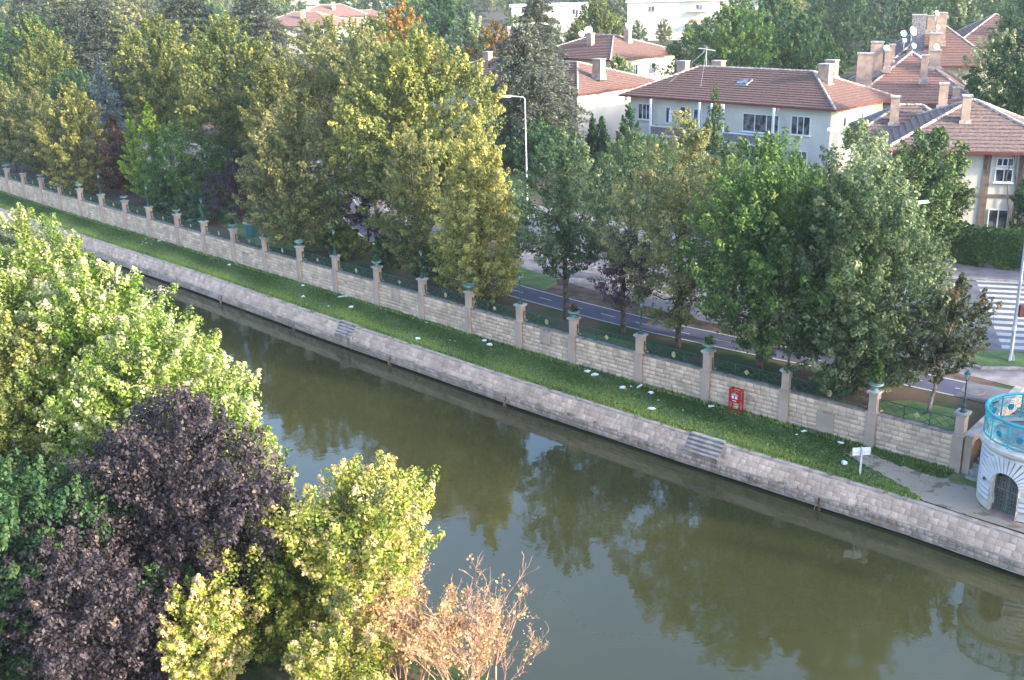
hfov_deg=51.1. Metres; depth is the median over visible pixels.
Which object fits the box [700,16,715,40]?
distant tree
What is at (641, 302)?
park lamp
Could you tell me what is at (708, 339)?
planter bush
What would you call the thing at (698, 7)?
window
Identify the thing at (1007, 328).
crossing stripe
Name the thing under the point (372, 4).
distant tree
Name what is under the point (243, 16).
distant tree
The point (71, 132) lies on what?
linden tree
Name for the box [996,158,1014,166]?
window
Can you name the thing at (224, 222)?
grass patch
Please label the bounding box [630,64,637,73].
window
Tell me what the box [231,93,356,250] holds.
linden tree
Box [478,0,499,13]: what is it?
distant tree
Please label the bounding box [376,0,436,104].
orange tree
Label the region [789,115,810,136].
window
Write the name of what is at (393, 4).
distant tree
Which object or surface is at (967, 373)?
park lamp
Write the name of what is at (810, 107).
white house
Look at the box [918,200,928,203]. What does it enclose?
street lamp
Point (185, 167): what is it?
deciduous tree
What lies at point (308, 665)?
linden tree
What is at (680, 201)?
linden tree
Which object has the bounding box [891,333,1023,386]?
plaza paving
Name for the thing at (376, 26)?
distant tree
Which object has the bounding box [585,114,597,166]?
thuja tree
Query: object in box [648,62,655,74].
window
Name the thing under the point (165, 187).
garden shrub
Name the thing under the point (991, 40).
poplar tree
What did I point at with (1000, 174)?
window
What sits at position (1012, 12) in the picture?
distant tree
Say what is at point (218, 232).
lattice fence
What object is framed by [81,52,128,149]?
blue spruce
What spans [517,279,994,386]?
soil verge
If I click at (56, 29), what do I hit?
distant tree
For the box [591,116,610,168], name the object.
thuja tree
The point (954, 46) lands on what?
salmon house
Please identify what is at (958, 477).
lawn
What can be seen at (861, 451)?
back of sign
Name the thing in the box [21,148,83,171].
garden shrub
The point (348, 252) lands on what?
garden shrub
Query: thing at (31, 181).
lattice fence
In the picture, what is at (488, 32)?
orange tree
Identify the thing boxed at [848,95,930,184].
garden wing
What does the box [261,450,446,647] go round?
linden tree
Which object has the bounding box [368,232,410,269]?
garden shrub
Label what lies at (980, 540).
canal embankment
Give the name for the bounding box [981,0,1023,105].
round tree
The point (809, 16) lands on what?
distant tree
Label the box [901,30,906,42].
satellite dish
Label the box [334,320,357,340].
embankment steps
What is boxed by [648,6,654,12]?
window
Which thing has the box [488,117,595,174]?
garden shrub
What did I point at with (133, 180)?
garden shrub
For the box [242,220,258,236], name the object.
park bin
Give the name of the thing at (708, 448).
embankment steps
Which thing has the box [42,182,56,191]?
lattice fence
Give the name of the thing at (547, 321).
lattice fence
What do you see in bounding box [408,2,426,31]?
distant conifer
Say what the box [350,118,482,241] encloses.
tree
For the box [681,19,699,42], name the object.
distant tree
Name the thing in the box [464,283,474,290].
bowl planter
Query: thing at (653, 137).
garden shrub
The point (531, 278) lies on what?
grass patch
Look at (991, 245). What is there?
hedge
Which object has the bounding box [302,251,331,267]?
lattice fence
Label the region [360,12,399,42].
distant tree
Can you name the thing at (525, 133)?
street lamp
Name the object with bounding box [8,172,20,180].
lattice fence
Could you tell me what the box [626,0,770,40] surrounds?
white block
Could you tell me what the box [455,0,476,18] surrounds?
distant tree
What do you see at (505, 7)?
distant tree
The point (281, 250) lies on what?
lattice fence
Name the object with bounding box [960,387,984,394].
manhole cover
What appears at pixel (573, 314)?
bowl planter
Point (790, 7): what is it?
distant tree
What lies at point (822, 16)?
distant tree
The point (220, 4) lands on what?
distant tree
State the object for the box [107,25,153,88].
distant tree
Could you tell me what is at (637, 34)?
distant tree
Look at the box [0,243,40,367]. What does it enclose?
silver linden
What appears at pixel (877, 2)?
distant tree
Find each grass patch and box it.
[215,199,375,250]
[514,267,556,289]
[579,331,646,349]
[868,400,973,429]
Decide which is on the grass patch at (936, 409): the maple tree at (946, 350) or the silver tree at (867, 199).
the maple tree at (946, 350)
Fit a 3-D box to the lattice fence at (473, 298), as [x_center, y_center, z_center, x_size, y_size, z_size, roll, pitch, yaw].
[-0.937,-1.704,57.830,3.533,0.600,0.074,16,26,42]
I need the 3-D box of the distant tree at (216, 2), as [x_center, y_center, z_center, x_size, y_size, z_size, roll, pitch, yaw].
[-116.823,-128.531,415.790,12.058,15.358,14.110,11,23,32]
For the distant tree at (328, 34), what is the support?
on the ground at (894, 394)
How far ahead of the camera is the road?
77.84 m
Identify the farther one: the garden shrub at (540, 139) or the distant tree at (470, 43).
the distant tree at (470, 43)
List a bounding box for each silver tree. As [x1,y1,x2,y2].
[44,67,114,166]
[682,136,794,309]
[761,153,987,398]
[787,179,908,379]
[800,117,911,358]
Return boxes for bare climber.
[1006,155,1023,234]
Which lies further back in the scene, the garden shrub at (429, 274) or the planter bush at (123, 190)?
the planter bush at (123, 190)
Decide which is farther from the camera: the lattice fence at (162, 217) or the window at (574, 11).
the window at (574, 11)
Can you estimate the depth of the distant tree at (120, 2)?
271.76 m
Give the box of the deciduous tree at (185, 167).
[129,119,237,208]
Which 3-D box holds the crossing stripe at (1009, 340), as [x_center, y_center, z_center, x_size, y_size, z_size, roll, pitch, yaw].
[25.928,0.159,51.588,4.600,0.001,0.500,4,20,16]
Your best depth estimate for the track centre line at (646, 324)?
56.21 m
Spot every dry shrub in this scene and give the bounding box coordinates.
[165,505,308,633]
[330,533,473,679]
[359,552,549,679]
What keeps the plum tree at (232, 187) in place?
on the grass patch at (224, 222)
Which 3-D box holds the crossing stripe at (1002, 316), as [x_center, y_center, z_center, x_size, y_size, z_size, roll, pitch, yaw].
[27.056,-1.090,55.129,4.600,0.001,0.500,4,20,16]
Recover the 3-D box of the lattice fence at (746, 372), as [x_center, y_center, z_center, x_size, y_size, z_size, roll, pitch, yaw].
[10.435,1.452,47.651,3.613,0.600,0.074,15,25,40]
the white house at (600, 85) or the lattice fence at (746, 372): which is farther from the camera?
the white house at (600, 85)
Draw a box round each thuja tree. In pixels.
[555,109,574,160]
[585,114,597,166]
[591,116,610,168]
[613,102,640,167]
[700,84,731,169]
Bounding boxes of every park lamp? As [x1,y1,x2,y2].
[96,173,101,193]
[144,184,149,206]
[199,197,204,220]
[331,229,336,255]
[419,249,423,278]
[517,272,522,303]
[638,299,643,334]
[786,331,792,369]
[960,369,970,412]
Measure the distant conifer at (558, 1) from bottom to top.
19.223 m
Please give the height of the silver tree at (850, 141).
11.340 m
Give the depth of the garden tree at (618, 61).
118.28 m
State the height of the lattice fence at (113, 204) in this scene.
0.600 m
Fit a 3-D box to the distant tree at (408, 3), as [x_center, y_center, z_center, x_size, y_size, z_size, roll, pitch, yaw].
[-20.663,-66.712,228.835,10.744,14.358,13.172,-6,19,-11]
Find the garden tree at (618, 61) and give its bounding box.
[609,53,633,73]
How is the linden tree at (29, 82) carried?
on the ground at (894, 394)
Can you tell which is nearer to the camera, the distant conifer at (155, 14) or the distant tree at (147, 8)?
the distant conifer at (155, 14)
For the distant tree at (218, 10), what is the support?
on the ground at (894, 394)
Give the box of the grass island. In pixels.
[954,350,1023,366]
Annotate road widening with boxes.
[769,280,1023,351]
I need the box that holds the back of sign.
[852,447,870,474]
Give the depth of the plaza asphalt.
45.86 m
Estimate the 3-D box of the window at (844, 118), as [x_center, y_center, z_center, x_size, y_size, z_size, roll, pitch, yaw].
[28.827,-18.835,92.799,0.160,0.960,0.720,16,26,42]
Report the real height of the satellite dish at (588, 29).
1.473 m
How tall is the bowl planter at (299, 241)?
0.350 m
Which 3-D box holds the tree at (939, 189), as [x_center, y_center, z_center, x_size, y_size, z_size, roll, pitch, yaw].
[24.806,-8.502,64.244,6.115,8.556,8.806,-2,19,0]
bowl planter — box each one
[228,223,236,228]
[294,239,303,245]
[371,259,381,266]
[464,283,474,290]
[568,309,579,317]
[702,341,715,350]
[869,380,883,390]
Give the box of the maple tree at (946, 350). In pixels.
[888,272,1002,413]
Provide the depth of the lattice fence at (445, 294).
60.52 m
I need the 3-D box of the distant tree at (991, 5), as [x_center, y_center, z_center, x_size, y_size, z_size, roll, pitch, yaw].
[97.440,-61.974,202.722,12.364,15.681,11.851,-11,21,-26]
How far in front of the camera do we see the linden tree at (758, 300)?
46.11 m
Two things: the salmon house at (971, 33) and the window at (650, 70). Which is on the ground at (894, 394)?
the salmon house at (971, 33)
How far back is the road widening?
55.96 m
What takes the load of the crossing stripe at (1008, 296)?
on the road widening
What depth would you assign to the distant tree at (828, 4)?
199.62 m
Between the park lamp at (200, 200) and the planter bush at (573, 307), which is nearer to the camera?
the planter bush at (573, 307)
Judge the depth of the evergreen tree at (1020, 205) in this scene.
65.39 m
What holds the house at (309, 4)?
on the ground at (894, 394)
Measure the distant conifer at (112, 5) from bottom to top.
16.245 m
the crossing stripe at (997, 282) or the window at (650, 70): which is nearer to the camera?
the crossing stripe at (997, 282)
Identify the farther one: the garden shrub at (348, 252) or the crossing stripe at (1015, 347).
the garden shrub at (348, 252)
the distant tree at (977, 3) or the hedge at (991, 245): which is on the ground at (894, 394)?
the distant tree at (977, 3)
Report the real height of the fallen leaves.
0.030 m
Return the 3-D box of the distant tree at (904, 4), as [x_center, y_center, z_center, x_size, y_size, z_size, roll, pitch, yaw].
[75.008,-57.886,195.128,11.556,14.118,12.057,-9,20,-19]
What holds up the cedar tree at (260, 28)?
on the ground at (894, 394)
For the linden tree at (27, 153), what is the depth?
99.79 m
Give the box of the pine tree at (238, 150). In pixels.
[210,75,283,205]
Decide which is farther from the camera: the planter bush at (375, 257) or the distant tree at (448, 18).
the distant tree at (448, 18)
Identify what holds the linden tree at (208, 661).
on the ground at (267, 670)
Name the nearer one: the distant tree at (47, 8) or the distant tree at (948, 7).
the distant tree at (948, 7)
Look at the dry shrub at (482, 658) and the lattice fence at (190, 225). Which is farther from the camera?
the lattice fence at (190, 225)
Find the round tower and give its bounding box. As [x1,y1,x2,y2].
[976,392,1023,523]
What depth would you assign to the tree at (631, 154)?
61.02 m
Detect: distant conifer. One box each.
[105,0,127,29]
[121,0,147,49]
[144,0,165,50]
[173,0,199,35]
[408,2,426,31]
[467,0,489,20]
[548,0,568,2]
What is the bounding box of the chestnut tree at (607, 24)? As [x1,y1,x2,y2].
[564,0,625,41]
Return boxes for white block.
[509,2,593,40]
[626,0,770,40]
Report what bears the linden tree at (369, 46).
on the ground at (894, 394)
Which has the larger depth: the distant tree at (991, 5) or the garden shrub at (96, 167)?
the distant tree at (991, 5)
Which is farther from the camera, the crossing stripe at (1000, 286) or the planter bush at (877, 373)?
the crossing stripe at (1000, 286)
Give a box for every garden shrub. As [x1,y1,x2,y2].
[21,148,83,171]
[66,148,128,180]
[120,164,158,189]
[135,171,177,199]
[149,193,180,214]
[160,188,221,217]
[187,205,227,227]
[193,138,280,182]
[261,165,362,209]
[313,224,359,250]
[324,229,373,260]
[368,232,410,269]
[408,243,460,284]
[460,175,544,239]
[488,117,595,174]
[599,132,677,183]
[648,148,717,207]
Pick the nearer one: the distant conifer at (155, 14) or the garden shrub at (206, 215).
the garden shrub at (206, 215)
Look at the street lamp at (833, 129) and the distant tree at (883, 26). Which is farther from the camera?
the distant tree at (883, 26)
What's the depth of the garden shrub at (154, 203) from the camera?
85.42 m
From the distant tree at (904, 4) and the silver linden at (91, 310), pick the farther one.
the distant tree at (904, 4)
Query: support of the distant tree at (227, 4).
on the ground at (894, 394)
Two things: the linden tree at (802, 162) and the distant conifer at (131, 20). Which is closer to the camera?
the linden tree at (802, 162)
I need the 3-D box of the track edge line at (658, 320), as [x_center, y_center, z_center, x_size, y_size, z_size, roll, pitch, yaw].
[7.249,-3.299,63.267,11.328,0.001,95.845,-15,23,-33]
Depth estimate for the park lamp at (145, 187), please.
83.31 m
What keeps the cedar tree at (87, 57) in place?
on the ground at (894, 394)
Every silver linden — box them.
[0,202,133,428]
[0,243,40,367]
[0,256,220,500]
[0,261,94,477]
[37,305,263,542]
[188,391,306,556]
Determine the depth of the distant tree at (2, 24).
164.72 m
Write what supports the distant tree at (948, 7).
on the ground at (894, 394)
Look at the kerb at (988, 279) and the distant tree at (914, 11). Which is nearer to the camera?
the kerb at (988, 279)
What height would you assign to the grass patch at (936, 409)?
0.001 m
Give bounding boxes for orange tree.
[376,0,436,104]
[466,19,516,61]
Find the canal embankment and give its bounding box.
[0,208,1023,575]
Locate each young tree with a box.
[100,553,222,670]
[117,112,152,203]
[134,102,167,204]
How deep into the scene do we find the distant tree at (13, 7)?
182.16 m
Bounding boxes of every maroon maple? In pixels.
[0,513,183,679]
[11,384,325,655]
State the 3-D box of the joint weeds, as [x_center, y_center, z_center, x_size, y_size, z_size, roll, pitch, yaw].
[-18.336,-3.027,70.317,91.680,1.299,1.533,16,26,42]
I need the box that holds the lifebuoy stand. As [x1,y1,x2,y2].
[728,387,743,413]
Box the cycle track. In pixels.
[330,179,965,394]
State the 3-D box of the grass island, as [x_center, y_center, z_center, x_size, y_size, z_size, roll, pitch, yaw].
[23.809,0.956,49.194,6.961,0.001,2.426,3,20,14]
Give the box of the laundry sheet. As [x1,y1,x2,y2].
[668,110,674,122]
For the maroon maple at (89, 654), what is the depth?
26.86 m
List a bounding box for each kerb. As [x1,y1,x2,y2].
[177,141,1023,282]
[950,357,1023,369]
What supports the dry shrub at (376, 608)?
on the ground at (267, 670)
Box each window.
[453,91,464,106]
[572,9,577,14]
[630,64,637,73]
[636,103,648,120]
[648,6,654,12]
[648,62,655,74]
[664,107,670,123]
[679,106,690,127]
[693,108,701,128]
[696,5,701,9]
[741,113,779,134]
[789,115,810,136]
[790,150,807,168]
[842,116,846,128]
[987,209,1008,231]
[992,168,1013,183]
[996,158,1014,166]
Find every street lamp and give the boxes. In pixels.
[503,95,528,215]
[827,128,851,169]
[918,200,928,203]
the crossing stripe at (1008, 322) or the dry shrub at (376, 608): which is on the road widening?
the crossing stripe at (1008, 322)
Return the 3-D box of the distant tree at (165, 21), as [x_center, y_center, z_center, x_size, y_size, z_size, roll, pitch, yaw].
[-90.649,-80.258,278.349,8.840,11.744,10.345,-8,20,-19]
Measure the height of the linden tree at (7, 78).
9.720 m
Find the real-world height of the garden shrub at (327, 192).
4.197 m
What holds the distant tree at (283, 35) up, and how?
on the ground at (894, 394)
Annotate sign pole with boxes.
[1006,246,1023,360]
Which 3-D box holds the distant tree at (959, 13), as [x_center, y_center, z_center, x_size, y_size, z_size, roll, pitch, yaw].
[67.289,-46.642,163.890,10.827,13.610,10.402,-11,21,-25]
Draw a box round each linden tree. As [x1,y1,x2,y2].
[0,71,19,148]
[0,80,34,171]
[0,310,77,549]
[0,448,141,679]
[7,26,91,135]
[11,88,70,180]
[26,77,117,195]
[101,12,211,171]
[155,573,264,679]
[171,10,280,184]
[183,496,356,671]
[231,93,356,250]
[235,58,332,221]
[251,14,391,203]
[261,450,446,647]
[281,603,403,679]
[300,25,407,217]
[378,122,456,280]
[427,101,525,304]
[505,128,625,319]
[589,107,745,347]
[672,127,837,370]
[719,154,831,332]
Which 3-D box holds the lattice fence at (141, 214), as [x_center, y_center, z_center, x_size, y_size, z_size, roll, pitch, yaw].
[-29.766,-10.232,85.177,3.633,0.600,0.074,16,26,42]
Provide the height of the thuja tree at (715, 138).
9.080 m
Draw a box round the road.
[16,117,757,304]
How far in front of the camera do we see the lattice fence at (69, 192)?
93.48 m
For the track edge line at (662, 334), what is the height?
0.001 m
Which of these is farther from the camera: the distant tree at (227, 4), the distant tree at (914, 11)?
the distant tree at (227, 4)
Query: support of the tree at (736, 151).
on the pavement at (578, 278)
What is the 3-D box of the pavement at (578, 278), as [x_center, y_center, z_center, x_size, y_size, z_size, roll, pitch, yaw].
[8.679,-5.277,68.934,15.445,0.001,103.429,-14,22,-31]
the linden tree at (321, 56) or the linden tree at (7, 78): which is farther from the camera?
the linden tree at (7, 78)
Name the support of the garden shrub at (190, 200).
on the ground at (894, 394)
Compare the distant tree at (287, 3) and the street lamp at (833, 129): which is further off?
the distant tree at (287, 3)
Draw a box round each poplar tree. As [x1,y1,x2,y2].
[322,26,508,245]
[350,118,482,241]
[957,28,1023,102]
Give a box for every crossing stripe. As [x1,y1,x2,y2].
[976,280,1023,283]
[978,284,1023,288]
[980,289,1023,292]
[984,299,1023,302]
[986,294,1023,297]
[986,304,1015,307]
[988,309,1014,312]
[991,315,1023,318]
[991,320,1023,324]
[994,326,1023,330]
[996,332,1023,336]
[998,338,1023,342]
[1001,345,1023,349]
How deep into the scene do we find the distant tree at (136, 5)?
346.06 m
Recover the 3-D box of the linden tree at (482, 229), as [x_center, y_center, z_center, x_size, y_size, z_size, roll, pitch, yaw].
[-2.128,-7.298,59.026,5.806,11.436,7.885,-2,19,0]
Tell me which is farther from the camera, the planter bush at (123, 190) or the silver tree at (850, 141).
the planter bush at (123, 190)
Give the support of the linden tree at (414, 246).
on the ground at (894, 394)
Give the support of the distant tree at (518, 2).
on the ground at (894, 394)
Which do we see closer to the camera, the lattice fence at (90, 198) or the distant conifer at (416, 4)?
the lattice fence at (90, 198)
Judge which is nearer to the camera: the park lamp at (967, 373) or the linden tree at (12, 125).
the park lamp at (967, 373)
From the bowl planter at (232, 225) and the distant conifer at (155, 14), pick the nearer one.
the bowl planter at (232, 225)
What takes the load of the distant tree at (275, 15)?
on the ground at (894, 394)
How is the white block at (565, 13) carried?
on the ground at (894, 394)
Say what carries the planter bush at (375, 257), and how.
in the bowl planter at (376, 263)
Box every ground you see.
[0,0,1023,441]
[0,492,494,679]
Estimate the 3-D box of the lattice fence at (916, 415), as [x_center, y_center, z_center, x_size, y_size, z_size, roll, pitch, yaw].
[16.099,3.002,42.642,3.163,0.600,0.074,15,25,41]
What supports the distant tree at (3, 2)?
on the ground at (894, 394)
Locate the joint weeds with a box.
[2,210,907,522]
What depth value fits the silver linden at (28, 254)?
38.34 m
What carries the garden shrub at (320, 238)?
on the ground at (894, 394)
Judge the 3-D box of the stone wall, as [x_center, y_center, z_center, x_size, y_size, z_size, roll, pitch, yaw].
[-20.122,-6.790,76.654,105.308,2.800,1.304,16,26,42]
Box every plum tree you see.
[91,114,142,194]
[200,158,270,221]
[337,165,390,242]
[582,229,659,332]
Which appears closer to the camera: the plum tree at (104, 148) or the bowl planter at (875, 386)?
the bowl planter at (875, 386)
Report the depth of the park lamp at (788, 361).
45.94 m
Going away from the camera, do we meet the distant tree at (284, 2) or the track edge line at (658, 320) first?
the track edge line at (658, 320)
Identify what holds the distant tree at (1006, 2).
on the ground at (894, 394)
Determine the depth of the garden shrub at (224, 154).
93.97 m
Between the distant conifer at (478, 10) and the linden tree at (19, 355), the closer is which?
the linden tree at (19, 355)
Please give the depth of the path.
40.42 m
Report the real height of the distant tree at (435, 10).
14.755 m
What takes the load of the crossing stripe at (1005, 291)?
on the road widening
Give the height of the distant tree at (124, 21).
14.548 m
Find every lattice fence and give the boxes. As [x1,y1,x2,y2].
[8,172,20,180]
[24,177,38,186]
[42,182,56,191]
[61,187,77,197]
[81,193,98,203]
[102,198,121,209]
[126,205,145,216]
[150,211,174,224]
[179,219,200,231]
[205,226,230,239]
[235,234,261,247]
[267,242,295,257]
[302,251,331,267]
[338,261,372,278]
[379,272,417,291]
[425,284,464,304]
[472,297,515,318]
[523,311,568,332]
[577,324,635,349]
[644,341,702,366]
[712,358,781,386]
[791,377,868,408]
[879,399,955,430]
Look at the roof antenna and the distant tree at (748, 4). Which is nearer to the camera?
the roof antenna
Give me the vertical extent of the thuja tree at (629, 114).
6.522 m
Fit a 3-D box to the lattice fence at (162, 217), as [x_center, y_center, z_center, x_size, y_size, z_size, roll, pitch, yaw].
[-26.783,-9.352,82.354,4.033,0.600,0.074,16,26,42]
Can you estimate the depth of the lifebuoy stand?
47.90 m
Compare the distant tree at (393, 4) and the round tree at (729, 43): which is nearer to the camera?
the round tree at (729, 43)
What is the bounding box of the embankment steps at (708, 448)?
[681,431,729,463]
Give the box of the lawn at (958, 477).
[0,193,1023,533]
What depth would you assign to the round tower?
38.39 m
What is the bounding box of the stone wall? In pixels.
[0,168,971,472]
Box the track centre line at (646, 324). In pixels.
[339,192,959,388]
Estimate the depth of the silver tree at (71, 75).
104.82 m
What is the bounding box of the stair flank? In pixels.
[961,385,1023,481]
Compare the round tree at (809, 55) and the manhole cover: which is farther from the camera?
the round tree at (809, 55)
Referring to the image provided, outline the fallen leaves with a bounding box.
[34,212,944,495]
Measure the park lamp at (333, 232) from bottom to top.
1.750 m
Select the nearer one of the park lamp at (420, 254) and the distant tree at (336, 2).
the park lamp at (420, 254)
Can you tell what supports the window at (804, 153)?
in the white house at (810, 107)
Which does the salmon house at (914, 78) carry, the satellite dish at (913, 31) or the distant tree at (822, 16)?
the satellite dish at (913, 31)
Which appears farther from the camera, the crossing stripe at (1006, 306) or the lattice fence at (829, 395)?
the crossing stripe at (1006, 306)
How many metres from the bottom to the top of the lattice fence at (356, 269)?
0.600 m
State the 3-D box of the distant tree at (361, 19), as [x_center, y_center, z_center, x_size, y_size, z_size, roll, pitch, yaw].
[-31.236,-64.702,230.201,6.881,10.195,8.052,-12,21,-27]
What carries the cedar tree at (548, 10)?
on the ground at (894, 394)
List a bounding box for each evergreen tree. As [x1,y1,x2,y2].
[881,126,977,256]
[1007,178,1023,235]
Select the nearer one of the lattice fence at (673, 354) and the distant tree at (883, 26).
the lattice fence at (673, 354)
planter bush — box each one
[120,185,126,196]
[373,254,379,260]
[569,303,579,311]
[704,334,714,344]
[865,359,887,383]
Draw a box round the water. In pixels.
[0,225,1023,679]
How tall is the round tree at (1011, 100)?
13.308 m
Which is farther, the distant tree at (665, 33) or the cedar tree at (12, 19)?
the distant tree at (665, 33)
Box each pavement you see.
[182,137,1023,279]
[357,156,1023,376]
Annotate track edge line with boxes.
[344,218,979,401]
[353,199,967,382]
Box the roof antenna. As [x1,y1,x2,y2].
[669,47,714,82]
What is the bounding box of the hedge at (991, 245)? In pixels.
[905,219,1023,270]
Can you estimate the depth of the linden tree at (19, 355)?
34.18 m
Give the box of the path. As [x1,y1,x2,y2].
[847,452,1023,532]
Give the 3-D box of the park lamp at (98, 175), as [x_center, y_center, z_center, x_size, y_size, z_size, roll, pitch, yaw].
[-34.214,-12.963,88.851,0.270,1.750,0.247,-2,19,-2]
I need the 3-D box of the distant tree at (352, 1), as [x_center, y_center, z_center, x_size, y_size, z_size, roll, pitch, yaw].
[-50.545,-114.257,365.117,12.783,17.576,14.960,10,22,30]
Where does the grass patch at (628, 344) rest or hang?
on the ground at (894, 394)
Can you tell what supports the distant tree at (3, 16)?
on the ground at (894, 394)
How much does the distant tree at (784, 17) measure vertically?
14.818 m
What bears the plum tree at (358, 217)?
on the grass patch at (224, 222)
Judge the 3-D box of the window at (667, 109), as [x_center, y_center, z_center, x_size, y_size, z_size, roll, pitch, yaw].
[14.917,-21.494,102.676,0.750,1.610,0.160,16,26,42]
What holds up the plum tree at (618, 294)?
on the ground at (894, 394)
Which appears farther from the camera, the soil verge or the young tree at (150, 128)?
the young tree at (150, 128)
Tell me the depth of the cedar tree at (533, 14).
108.97 m
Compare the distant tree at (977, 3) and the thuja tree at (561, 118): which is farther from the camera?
the distant tree at (977, 3)
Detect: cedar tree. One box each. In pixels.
[3,0,64,61]
[36,0,127,98]
[63,0,152,127]
[140,0,234,134]
[213,0,322,123]
[462,15,593,167]
[513,0,566,121]
[516,0,568,59]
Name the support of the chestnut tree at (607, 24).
on the ground at (894, 394)
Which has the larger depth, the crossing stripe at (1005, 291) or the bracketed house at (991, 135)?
the bracketed house at (991, 135)
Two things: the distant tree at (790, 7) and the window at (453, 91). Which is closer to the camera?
the window at (453, 91)
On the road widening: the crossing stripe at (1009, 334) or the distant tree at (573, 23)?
the crossing stripe at (1009, 334)
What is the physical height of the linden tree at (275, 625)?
4.509 m
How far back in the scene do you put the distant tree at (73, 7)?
303.10 m
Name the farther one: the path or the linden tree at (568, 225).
the linden tree at (568, 225)
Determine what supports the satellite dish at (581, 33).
attached to the cream house at (641, 57)
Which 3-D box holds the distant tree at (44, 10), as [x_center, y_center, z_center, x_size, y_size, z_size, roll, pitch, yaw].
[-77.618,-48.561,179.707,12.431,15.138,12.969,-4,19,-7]
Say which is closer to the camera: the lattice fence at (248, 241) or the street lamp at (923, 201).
the street lamp at (923, 201)
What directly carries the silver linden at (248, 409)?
on the ground at (267, 670)
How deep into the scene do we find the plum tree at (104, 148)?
93.08 m
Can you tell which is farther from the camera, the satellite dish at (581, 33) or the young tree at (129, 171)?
the satellite dish at (581, 33)
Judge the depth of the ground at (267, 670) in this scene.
28.92 m
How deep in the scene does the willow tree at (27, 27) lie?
124.18 m
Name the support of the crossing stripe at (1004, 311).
on the road widening
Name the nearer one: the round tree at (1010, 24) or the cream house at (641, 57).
the round tree at (1010, 24)
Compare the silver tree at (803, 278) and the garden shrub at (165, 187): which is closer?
the silver tree at (803, 278)
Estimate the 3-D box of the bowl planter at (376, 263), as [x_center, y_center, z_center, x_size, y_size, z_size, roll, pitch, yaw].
[-8.141,-4.621,64.442,0.620,0.350,0.611,-2,19,-1]
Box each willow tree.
[0,11,68,115]
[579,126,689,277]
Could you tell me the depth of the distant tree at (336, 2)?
339.43 m
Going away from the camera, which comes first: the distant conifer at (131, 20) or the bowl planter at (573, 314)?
the bowl planter at (573, 314)
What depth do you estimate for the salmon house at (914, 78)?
100.80 m
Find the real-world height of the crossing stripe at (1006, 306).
0.001 m
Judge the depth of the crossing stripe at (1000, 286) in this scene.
60.77 m
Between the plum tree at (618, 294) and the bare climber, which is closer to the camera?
the plum tree at (618, 294)
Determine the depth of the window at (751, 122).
96.03 m
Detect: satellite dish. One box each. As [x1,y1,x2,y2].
[579,31,584,36]
[585,26,592,32]
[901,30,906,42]
[910,27,916,37]
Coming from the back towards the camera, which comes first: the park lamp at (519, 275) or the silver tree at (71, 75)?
the silver tree at (71, 75)
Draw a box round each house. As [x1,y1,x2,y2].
[249,0,344,11]
[254,9,354,53]
[307,2,367,25]
[360,9,390,21]
[424,51,657,142]
[471,26,528,59]
[556,29,682,78]
[618,59,893,177]
[848,41,976,109]
[879,82,1023,237]
[883,12,995,90]
[955,13,1023,94]
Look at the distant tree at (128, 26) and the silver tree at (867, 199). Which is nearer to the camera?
the silver tree at (867, 199)
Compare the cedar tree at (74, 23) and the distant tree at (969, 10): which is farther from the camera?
the distant tree at (969, 10)
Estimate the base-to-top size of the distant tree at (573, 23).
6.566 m
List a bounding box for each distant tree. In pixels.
[0,0,8,18]
[0,3,16,46]
[0,3,30,46]
[0,10,83,114]
[0,23,17,72]
[9,4,86,50]
[45,0,69,36]
[59,0,94,14]
[85,9,148,91]
[97,0,131,11]
[103,0,139,28]
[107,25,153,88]
[122,0,158,31]
[127,0,158,35]
[148,8,178,38]
[150,0,179,20]
[189,0,229,27]
[197,2,222,42]
[213,0,224,9]
[221,0,239,27]
[235,1,252,28]
[244,0,285,24]
[259,0,280,17]
[270,0,297,12]
[273,0,307,16]
[274,24,288,49]
[293,17,316,51]
[319,0,354,7]
[323,26,342,54]
[337,24,359,46]
[341,15,408,104]
[347,0,378,9]
[352,0,393,12]
[354,14,371,40]
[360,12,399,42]
[382,0,407,19]
[397,0,437,51]
[415,0,480,69]
[419,0,458,46]
[437,11,495,71]
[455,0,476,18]
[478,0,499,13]
[500,0,514,14]
[500,13,522,28]
[507,0,525,23]
[547,16,563,44]
[562,21,575,43]
[572,0,602,7]
[603,0,627,27]
[630,19,648,41]
[655,17,672,43]
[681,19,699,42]
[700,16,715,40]
[713,0,771,65]
[726,0,840,70]
[747,0,820,65]
[767,0,807,35]
[794,0,816,17]
[803,0,867,58]
[804,0,853,39]
[822,0,875,69]
[855,0,905,36]
[859,0,908,51]
[890,0,931,40]
[896,0,951,38]
[926,0,982,30]
[934,0,967,28]
[949,0,988,28]
[964,0,1003,20]
[980,0,1021,20]
[990,2,1023,26]
[993,0,1012,6]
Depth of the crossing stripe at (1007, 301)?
58.12 m
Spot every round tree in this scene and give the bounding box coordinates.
[651,5,793,76]
[777,10,848,77]
[962,28,1023,116]
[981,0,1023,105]
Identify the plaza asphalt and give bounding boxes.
[954,382,1023,410]
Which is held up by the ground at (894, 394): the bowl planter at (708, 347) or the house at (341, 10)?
the house at (341, 10)
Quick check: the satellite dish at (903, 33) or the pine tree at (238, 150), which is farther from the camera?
the satellite dish at (903, 33)
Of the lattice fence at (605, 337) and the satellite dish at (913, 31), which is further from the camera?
the satellite dish at (913, 31)
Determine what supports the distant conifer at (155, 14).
on the ground at (894, 394)

